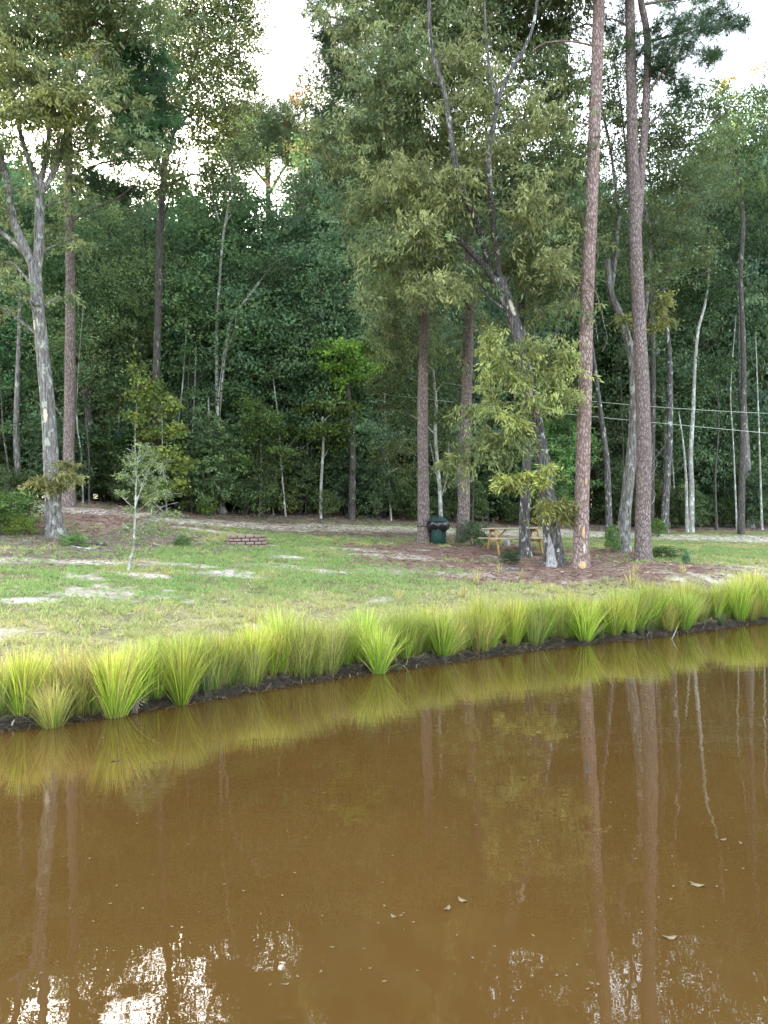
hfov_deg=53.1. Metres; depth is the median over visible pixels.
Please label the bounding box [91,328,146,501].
thin stem tree
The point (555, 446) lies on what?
wild tree
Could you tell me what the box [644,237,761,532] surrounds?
slender tree
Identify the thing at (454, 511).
undergrowth bush
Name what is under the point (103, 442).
undergrowth bush
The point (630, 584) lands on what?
dry grass tuft
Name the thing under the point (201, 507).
bush
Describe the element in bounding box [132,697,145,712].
dead stalks
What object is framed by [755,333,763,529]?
slender tree
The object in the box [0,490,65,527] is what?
bush
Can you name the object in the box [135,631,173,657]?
sedge clump
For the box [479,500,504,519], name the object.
undergrowth bush
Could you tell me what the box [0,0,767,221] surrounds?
sky
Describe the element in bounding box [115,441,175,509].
undergrowth bush
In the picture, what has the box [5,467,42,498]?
undergrowth bush
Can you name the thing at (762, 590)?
sedge clump
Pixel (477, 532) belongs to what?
low bush
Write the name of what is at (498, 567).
dry grass tuft
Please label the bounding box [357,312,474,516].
tree
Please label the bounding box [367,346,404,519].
slender tree
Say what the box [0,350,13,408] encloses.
wild tree
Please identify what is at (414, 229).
oak tree
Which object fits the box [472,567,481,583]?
dry grass tuft
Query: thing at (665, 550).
bush
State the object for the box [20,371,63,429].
thin stem tree
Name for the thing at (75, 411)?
thin stem tree
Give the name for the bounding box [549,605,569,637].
sedge clump
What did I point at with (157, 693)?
sedge clump
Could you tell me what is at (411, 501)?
undergrowth bush
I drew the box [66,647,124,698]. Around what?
sedge clump
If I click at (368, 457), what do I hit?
undergrowth bush
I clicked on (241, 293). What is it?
wild tree
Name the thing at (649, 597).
sedge clump
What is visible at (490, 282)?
wild tree
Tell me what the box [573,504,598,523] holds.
undergrowth bush
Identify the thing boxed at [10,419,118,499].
undergrowth bush
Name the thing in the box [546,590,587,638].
sedge clump
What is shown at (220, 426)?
thin stem tree
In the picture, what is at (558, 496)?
undergrowth bush
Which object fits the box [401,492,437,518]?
undergrowth bush
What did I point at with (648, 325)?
wild tree
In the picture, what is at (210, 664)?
sedge clump
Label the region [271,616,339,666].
sedge clump
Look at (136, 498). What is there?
sapling
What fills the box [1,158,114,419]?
wild tree
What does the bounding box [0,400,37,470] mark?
undergrowth bush
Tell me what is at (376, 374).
wild tree
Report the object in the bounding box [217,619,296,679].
sedge clump
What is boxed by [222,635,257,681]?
sedge clump
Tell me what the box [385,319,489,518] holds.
wild tree
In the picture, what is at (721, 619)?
sedge clump
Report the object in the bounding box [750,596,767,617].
sedge clump
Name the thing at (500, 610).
sedge clump
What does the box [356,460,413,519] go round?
undergrowth bush
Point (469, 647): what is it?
sedge clump
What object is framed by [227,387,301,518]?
tree
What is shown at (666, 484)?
slender tree
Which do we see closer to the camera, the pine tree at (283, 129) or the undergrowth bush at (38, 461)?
the undergrowth bush at (38, 461)
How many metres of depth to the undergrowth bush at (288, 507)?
32.90 m
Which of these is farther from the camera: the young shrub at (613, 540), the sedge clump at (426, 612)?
the young shrub at (613, 540)
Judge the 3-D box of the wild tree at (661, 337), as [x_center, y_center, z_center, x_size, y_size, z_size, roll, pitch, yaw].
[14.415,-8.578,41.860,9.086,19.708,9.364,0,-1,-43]
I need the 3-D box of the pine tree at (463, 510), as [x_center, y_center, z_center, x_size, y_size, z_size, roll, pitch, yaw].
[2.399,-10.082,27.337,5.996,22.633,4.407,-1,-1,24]
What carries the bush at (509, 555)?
on the ground at (104, 634)
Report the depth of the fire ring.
22.58 m
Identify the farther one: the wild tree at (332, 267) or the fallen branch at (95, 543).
the wild tree at (332, 267)
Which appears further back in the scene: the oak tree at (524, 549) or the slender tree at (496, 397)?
the slender tree at (496, 397)
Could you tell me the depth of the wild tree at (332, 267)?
40.89 m
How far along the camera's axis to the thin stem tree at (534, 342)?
40.56 m
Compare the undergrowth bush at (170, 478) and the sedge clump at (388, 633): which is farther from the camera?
the undergrowth bush at (170, 478)
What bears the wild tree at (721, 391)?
on the ground at (104, 634)
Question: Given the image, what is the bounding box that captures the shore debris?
[0,614,767,732]
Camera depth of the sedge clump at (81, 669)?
8.96 m
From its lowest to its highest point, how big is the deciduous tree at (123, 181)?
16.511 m
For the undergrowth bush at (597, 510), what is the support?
on the ground at (104, 634)
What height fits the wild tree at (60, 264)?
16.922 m
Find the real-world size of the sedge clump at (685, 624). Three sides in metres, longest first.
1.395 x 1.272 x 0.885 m
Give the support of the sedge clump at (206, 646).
on the ground at (104, 634)
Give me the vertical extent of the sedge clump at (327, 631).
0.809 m
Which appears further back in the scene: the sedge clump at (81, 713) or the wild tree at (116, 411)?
the wild tree at (116, 411)
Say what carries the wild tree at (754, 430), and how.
on the ground at (104, 634)
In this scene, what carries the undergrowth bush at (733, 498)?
on the ground at (104, 634)
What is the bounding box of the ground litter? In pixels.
[0,498,767,658]
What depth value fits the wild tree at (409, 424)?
38.27 m
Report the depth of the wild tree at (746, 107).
47.80 m
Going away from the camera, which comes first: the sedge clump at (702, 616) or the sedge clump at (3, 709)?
the sedge clump at (3, 709)
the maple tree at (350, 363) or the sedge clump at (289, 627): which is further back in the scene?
the maple tree at (350, 363)
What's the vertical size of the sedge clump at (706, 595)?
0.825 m
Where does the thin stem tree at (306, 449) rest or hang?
on the ground at (104, 634)
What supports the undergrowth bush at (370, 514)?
on the ground at (104, 634)
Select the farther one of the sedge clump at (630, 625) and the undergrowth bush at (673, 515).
the undergrowth bush at (673, 515)
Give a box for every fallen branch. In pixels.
[66,544,97,548]
[75,539,106,545]
[250,514,300,518]
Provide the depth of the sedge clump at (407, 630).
11.87 m
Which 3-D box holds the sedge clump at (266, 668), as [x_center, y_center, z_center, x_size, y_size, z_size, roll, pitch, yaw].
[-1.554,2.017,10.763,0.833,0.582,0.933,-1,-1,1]
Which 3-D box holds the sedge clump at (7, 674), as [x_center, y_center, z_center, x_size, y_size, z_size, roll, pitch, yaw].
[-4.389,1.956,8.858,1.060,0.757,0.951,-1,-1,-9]
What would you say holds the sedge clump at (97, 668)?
on the ground at (104, 634)
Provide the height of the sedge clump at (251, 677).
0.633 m
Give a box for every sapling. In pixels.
[113,442,183,570]
[116,360,199,513]
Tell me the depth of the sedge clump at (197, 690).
9.68 m
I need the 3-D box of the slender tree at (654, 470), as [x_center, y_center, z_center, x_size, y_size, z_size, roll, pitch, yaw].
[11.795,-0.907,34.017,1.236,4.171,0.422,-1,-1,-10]
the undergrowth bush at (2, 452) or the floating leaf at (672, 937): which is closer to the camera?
the floating leaf at (672, 937)
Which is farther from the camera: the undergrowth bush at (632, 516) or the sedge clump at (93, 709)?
the undergrowth bush at (632, 516)
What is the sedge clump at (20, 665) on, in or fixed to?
on the ground at (104, 634)
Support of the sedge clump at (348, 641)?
on the ground at (104, 634)
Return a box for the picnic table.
[478,527,542,555]
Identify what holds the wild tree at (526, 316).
on the ground at (104, 634)
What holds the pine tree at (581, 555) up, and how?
on the ground at (104, 634)
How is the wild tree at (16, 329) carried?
on the ground at (104, 634)
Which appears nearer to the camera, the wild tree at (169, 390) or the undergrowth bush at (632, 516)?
the wild tree at (169, 390)
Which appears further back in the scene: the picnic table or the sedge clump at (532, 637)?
the picnic table
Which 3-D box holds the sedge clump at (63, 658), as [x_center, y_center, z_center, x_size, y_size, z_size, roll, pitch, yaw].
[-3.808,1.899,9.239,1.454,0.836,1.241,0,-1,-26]
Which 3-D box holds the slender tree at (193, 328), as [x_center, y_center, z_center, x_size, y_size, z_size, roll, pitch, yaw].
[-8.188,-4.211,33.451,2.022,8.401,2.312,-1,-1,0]
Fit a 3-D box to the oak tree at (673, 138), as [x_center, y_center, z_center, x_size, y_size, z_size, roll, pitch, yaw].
[9.199,-7.530,25.351,7.260,17.827,5.160,0,-1,-26]
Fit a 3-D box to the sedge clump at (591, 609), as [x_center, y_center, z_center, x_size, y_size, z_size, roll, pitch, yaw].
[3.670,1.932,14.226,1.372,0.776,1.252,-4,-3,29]
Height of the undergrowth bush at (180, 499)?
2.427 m
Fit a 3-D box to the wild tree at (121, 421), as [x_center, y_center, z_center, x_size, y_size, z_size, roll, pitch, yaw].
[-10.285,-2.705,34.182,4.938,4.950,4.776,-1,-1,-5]
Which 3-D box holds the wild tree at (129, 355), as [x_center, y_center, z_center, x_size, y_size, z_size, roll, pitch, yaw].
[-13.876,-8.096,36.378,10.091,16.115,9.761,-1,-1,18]
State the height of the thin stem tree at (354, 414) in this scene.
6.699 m
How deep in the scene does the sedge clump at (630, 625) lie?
14.29 m
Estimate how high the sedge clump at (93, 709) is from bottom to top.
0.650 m
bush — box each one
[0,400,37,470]
[0,423,91,497]
[0,424,9,483]
[0,463,27,493]
[0,489,37,534]
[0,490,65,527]
[1,514,39,536]
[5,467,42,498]
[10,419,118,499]
[19,417,98,495]
[43,424,137,501]
[76,453,112,501]
[76,472,103,500]
[77,430,139,503]
[92,398,126,500]
[103,398,201,505]
[103,464,138,503]
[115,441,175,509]
[116,452,183,505]
[161,404,253,507]
[166,456,213,510]
[169,400,250,514]
[175,480,223,512]
[191,494,219,515]
[210,432,258,514]
[216,462,274,514]
[238,445,287,517]
[243,443,299,508]
[270,484,302,515]
[271,438,331,514]
[274,411,362,510]
[294,480,334,513]
[307,489,343,517]
[316,432,377,513]
[323,446,382,518]
[329,433,393,513]
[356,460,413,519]
[356,481,388,516]
[361,442,415,514]
[373,425,457,517]
[382,475,429,520]
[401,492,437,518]
[429,478,453,517]
[438,499,457,520]
[441,437,521,520]
[442,441,503,518]
[451,519,493,545]
[452,478,495,523]
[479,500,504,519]
[493,497,513,518]
[498,446,570,521]
[498,548,522,564]
[499,501,535,524]
[516,443,574,521]
[530,491,541,525]
[537,491,573,526]
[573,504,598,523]
[589,467,661,523]
[590,472,635,522]
[592,494,612,522]
[616,503,655,524]
[634,470,676,521]
[651,517,670,536]
[652,545,685,557]
[657,468,713,524]
[659,484,695,527]
[669,477,713,528]
[672,447,738,524]
[696,457,752,519]
[696,495,721,526]
[710,498,734,527]
[713,472,767,520]
[722,493,766,525]
[726,461,767,528]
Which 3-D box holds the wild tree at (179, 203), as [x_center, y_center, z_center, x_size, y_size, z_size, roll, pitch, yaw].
[-9.276,-8.582,38.089,12.738,17.232,12.321,-2,-1,37]
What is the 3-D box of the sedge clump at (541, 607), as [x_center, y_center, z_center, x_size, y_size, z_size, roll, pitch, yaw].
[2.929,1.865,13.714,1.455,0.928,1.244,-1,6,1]
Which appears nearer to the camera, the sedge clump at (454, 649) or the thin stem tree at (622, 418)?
the sedge clump at (454, 649)
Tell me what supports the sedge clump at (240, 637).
on the ground at (104, 634)
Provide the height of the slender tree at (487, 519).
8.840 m
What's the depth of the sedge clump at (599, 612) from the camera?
14.34 m
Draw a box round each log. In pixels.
[136,512,151,517]
[498,567,517,570]
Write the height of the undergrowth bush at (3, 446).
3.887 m
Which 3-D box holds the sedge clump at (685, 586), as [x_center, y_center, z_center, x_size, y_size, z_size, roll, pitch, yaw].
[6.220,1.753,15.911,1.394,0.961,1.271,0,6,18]
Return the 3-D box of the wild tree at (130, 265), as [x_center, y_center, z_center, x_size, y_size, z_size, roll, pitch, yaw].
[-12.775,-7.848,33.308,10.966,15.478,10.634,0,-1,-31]
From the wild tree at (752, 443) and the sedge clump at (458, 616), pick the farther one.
the wild tree at (752, 443)
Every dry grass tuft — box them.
[245,601,260,622]
[393,587,404,601]
[454,584,466,596]
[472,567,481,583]
[492,561,502,573]
[616,564,640,587]
[678,561,687,573]
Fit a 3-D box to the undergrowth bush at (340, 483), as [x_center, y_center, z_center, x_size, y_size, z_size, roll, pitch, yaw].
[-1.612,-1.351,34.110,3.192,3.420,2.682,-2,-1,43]
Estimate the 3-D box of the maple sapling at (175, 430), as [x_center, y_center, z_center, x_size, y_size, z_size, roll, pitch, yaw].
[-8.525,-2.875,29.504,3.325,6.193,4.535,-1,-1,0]
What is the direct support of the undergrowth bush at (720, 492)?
on the ground at (104, 634)
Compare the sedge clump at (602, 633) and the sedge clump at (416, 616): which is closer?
the sedge clump at (416, 616)
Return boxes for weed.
[55,533,89,546]
[167,534,195,545]
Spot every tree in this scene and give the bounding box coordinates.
[0,0,235,537]
[0,128,151,491]
[0,135,62,425]
[0,157,214,500]
[0,158,110,435]
[0,163,151,391]
[0,166,180,450]
[0,176,64,497]
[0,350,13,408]
[0,356,80,497]
[0,378,24,495]
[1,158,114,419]
[5,162,176,415]
[8,0,191,507]
[14,172,180,499]
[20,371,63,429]
[53,329,76,502]
[54,174,225,409]
[55,330,110,502]
[59,172,271,500]
[59,277,117,502]
[80,158,156,498]
[82,386,145,501]
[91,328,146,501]
[99,191,373,506]
[101,201,312,448]
[103,397,178,500]
[104,180,327,416]
[105,172,398,507]
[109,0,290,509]
[132,378,202,504]
[151,178,205,260]
[166,334,232,488]
[167,319,212,508]
[169,306,215,506]
[177,339,213,512]
[180,98,282,240]
[191,139,461,513]
[194,97,299,512]
[203,210,342,440]
[204,346,238,514]
[205,168,372,460]
[206,84,309,237]
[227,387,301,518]
[235,338,273,510]
[245,434,277,514]
[249,129,431,509]
[259,162,373,507]
[260,128,491,516]
[261,366,308,516]
[273,45,427,387]
[281,0,439,542]
[281,390,363,517]
[288,0,620,566]
[290,145,371,509]
[290,154,463,469]
[291,353,313,514]
[294,401,327,512]
[306,335,392,519]
[335,389,367,515]
[341,378,377,465]
[342,157,549,516]
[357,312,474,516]
[359,149,476,513]
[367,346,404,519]
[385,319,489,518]
[388,363,444,516]
[403,176,526,520]
[404,165,605,519]
[410,363,445,412]
[424,3,473,543]
[429,311,448,517]
[438,125,578,392]
[454,317,491,521]
[457,142,596,517]
[458,354,511,521]
[463,229,574,557]
[470,366,519,518]
[487,146,648,464]
[497,377,622,523]
[508,366,608,479]
[520,332,546,414]
[531,137,628,472]
[532,0,672,568]
[534,128,648,458]
[537,163,682,520]
[548,383,575,501]
[563,181,626,506]
[567,192,628,538]
[568,155,672,520]
[569,27,752,552]
[570,359,688,524]
[576,181,751,424]
[583,0,757,560]
[593,181,757,524]
[599,184,756,486]
[603,201,734,533]
[607,171,767,523]
[609,323,631,474]
[616,111,767,522]
[618,112,722,522]
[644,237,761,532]
[647,113,767,524]
[648,146,767,522]
[651,445,662,504]
[660,362,682,525]
[676,171,767,527]
[678,412,688,531]
[687,119,767,395]
[688,347,746,529]
[693,56,767,533]
[695,370,767,499]
[702,379,737,525]
[707,89,767,460]
[718,91,765,516]
[730,318,736,529]
[745,132,767,397]
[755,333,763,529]
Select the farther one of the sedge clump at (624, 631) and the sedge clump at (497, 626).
the sedge clump at (624, 631)
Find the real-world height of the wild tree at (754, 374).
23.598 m
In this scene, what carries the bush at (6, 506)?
on the ground at (104, 634)
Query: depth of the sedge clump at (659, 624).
14.91 m
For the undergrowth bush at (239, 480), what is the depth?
31.60 m
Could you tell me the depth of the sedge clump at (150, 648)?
9.57 m
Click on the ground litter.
(120, 507)
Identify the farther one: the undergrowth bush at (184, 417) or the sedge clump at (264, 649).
the undergrowth bush at (184, 417)
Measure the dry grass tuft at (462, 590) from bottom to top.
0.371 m
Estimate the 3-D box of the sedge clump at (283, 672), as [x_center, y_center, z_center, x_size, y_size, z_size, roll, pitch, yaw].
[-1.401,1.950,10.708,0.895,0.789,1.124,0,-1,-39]
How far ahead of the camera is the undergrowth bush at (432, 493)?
36.98 m
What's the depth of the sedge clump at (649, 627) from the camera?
14.52 m
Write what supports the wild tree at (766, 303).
on the ground at (104, 634)
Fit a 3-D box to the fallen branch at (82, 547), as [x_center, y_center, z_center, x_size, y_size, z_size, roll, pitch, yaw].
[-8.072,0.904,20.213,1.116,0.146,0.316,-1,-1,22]
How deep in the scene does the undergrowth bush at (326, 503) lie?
32.94 m
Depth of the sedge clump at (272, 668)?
10.64 m
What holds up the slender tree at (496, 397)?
on the ground at (104, 634)
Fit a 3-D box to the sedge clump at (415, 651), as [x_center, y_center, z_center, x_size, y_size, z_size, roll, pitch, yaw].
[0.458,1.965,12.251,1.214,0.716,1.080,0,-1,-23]
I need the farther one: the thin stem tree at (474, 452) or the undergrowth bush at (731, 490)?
the undergrowth bush at (731, 490)
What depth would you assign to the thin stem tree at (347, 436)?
34.15 m
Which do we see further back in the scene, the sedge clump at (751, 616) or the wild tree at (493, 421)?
the wild tree at (493, 421)
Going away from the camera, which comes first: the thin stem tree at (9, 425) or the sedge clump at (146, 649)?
the sedge clump at (146, 649)
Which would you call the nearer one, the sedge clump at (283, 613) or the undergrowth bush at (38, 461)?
the sedge clump at (283, 613)
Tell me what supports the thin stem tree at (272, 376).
on the ground at (104, 634)
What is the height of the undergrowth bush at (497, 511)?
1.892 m
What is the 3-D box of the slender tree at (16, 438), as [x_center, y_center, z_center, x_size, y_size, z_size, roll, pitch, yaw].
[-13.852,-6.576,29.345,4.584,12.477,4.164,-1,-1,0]
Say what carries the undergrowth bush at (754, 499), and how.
on the ground at (104, 634)
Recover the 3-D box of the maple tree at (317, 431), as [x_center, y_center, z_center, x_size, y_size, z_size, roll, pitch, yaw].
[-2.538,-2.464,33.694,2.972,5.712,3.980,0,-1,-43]
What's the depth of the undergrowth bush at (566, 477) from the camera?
42.90 m
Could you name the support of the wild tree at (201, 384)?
on the ground at (104, 634)
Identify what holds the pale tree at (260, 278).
on the ground at (104, 634)
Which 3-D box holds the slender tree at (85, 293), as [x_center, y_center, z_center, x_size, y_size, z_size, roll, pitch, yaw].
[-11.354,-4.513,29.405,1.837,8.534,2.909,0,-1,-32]
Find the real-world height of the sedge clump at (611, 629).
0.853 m
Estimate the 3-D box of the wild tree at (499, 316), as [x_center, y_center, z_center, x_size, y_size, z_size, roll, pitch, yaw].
[1.636,-9.655,42.018,14.317,20.974,12.093,-2,-1,43]
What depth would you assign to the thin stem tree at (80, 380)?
29.84 m
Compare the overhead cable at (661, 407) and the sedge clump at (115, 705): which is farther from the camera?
the overhead cable at (661, 407)
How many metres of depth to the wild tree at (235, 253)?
33.66 m
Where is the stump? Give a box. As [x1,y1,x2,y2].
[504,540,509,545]
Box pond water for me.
[0,622,767,1023]
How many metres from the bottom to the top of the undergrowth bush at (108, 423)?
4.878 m
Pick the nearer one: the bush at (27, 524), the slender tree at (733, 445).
the bush at (27, 524)
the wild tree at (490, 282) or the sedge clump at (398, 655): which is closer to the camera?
the sedge clump at (398, 655)
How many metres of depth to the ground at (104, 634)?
18.99 m
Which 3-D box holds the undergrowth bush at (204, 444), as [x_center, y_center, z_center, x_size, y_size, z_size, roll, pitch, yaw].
[-7.044,-2.119,31.302,3.682,4.865,3.094,-1,-1,29]
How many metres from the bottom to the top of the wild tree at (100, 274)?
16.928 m
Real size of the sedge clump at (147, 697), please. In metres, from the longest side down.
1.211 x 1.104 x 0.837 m
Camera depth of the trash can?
26.49 m
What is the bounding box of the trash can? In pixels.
[427,515,449,543]
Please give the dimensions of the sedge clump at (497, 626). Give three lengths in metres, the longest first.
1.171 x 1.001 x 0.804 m
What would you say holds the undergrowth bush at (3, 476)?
on the ground at (104, 634)
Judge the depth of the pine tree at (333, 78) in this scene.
26.88 m
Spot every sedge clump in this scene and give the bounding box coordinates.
[0,641,64,717]
[0,649,46,711]
[0,650,51,690]
[0,662,20,716]
[0,673,52,712]
[8,650,69,708]
[9,661,95,713]
[10,678,85,728]
[26,664,59,714]
[29,635,117,679]
[30,670,98,716]
[38,648,106,717]
[42,665,80,702]
[47,659,126,715]
[62,658,99,684]
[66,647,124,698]
[67,639,176,718]
[70,652,113,688]
[97,637,176,702]
[107,632,175,675]
[117,652,165,710]
[118,636,176,673]
[134,646,182,698]
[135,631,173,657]
[140,626,230,684]
[148,634,220,705]
[151,631,219,694]
[166,627,234,689]
[167,655,228,695]
[191,625,247,686]
[194,638,231,689]
[196,639,246,690]
[199,668,215,696]
[208,638,272,686]
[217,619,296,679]
[220,627,254,683]
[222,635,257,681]
[235,642,278,686]
[237,604,323,646]
[252,633,278,670]
[257,625,309,675]
[257,626,307,677]
[263,622,336,678]
[263,641,284,674]
[269,620,311,670]
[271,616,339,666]
[280,621,329,678]
[301,619,347,652]
[304,620,364,676]
[308,638,340,676]
[310,616,357,637]
[322,601,400,660]
[323,619,370,662]
[324,619,360,667]
[328,628,358,663]
[349,621,412,673]
[349,626,370,663]
[367,623,403,663]
[370,609,419,657]
[374,615,410,660]
[382,603,431,658]
[394,617,419,660]
[398,605,435,654]
[399,600,458,648]
[400,612,434,655]
[415,611,435,653]
[420,609,479,660]
[429,621,476,656]
[433,602,492,642]
[446,614,489,652]
[447,592,504,639]
[453,608,480,650]
[454,603,492,648]
[468,612,508,652]
[472,605,513,649]
[487,597,528,641]
[489,603,508,642]
[491,594,540,645]
[507,602,538,641]
[508,595,545,631]
[512,604,567,645]
[521,593,569,640]
[532,592,599,638]
[545,588,594,610]
[545,603,560,639]
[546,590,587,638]
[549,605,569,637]
[557,595,623,643]
[563,598,610,628]
[586,598,620,631]
[589,595,623,625]
[590,599,630,632]
[592,585,635,603]
[593,593,641,635]
[597,625,605,640]
[608,587,672,632]
[609,595,641,632]
[618,593,650,636]
[625,580,678,627]
[630,577,683,628]
[635,625,646,636]
[643,615,658,633]
[655,598,694,631]
[660,588,712,631]
[660,594,691,623]
[666,574,713,603]
[678,594,710,625]
[692,585,715,613]
[693,583,730,617]
[694,596,717,622]
[706,574,759,618]
[706,585,733,619]
[707,587,730,612]
[712,575,767,621]
[713,611,728,626]
[721,566,767,604]
[737,575,767,618]
[745,591,767,621]
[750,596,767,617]
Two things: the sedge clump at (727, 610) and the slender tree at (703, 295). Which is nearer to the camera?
the sedge clump at (727, 610)
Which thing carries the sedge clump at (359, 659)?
on the ground at (104, 634)
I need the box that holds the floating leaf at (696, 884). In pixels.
[689,881,703,886]
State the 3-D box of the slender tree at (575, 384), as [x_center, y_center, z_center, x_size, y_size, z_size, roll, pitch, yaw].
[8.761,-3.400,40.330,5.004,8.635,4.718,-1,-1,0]
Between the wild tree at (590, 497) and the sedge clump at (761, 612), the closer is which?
the sedge clump at (761, 612)
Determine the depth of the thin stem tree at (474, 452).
36.75 m
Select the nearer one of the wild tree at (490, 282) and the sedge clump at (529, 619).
the sedge clump at (529, 619)
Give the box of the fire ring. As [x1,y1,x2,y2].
[227,535,267,546]
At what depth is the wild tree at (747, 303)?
43.06 m
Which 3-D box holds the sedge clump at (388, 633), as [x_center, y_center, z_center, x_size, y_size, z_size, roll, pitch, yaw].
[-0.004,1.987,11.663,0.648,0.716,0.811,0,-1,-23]
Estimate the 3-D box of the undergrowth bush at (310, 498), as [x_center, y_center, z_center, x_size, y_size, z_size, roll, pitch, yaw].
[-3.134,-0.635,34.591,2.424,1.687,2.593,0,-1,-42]
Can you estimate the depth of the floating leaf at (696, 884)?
4.54 m
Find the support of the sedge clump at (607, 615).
on the ground at (104, 634)
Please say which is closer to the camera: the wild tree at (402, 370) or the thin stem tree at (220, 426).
the thin stem tree at (220, 426)
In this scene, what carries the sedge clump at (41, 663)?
on the ground at (104, 634)
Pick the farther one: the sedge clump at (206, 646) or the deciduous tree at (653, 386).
the deciduous tree at (653, 386)
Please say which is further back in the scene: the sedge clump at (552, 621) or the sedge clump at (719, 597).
the sedge clump at (719, 597)
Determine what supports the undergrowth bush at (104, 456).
on the ground at (104, 634)
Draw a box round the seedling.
[679,550,691,563]
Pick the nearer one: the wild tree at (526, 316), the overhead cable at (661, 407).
the overhead cable at (661, 407)
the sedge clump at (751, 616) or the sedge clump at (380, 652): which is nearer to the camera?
the sedge clump at (380, 652)
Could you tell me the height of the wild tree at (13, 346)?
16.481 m
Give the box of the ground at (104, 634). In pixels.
[0,495,767,729]
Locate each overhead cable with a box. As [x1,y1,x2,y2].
[351,390,763,432]
[411,377,767,413]
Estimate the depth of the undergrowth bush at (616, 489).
40.57 m
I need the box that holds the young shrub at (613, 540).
[604,522,622,551]
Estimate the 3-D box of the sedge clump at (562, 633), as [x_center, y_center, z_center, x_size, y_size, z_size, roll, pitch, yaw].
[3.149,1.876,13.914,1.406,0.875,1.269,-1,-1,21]
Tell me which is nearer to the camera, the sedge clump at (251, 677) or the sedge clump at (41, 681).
the sedge clump at (41, 681)
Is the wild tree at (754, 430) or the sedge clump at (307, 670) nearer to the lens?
the sedge clump at (307, 670)
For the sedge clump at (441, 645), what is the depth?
12.06 m
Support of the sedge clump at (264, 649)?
on the ground at (104, 634)
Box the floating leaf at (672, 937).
[664,935,675,938]
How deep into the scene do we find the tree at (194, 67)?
30.86 m
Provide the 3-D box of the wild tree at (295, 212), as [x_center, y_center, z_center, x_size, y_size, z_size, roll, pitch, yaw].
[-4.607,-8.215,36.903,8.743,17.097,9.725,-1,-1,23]
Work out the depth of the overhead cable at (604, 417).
31.20 m
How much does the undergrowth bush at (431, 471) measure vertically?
4.878 m
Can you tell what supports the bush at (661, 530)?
on the ground at (104, 634)
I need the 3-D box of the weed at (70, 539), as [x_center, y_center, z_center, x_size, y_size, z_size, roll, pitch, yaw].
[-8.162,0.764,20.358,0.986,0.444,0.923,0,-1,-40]
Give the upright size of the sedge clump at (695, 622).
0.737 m
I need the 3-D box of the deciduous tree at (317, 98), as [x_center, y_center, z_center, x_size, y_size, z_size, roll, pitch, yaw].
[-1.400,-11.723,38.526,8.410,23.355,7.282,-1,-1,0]
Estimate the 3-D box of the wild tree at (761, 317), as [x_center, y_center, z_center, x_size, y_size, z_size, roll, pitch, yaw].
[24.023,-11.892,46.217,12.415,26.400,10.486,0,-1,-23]
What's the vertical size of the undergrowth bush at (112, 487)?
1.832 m
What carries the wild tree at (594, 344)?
on the ground at (104, 634)
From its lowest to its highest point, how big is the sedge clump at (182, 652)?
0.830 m
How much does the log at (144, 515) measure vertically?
0.225 m
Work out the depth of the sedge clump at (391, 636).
11.75 m
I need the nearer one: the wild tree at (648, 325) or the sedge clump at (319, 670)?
the sedge clump at (319, 670)
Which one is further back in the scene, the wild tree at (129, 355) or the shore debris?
the wild tree at (129, 355)
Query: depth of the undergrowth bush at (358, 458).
37.69 m
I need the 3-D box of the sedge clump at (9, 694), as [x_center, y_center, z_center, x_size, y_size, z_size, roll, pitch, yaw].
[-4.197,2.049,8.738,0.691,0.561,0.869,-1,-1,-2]
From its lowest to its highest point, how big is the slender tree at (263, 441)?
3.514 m
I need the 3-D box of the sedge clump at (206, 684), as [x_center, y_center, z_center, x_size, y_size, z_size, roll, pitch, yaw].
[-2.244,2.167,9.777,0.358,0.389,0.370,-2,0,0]
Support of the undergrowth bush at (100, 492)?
on the ground at (104, 634)
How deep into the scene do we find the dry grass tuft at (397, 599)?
15.67 m
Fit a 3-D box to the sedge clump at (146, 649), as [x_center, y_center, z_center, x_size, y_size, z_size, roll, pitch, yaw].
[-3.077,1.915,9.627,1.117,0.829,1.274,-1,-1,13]
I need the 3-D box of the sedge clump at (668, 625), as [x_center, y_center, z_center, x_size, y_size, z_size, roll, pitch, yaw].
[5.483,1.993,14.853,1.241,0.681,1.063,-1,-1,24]
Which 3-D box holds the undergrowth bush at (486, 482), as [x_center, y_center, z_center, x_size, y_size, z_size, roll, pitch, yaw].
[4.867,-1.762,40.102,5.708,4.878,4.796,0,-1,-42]
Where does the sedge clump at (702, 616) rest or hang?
on the ground at (104, 634)
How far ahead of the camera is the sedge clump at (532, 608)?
13.54 m
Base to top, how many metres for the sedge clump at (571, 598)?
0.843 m
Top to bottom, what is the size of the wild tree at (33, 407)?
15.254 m
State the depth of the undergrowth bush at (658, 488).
40.61 m
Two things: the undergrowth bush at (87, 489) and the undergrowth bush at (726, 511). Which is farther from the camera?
the undergrowth bush at (726, 511)
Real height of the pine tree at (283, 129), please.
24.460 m
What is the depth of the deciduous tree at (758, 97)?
35.88 m

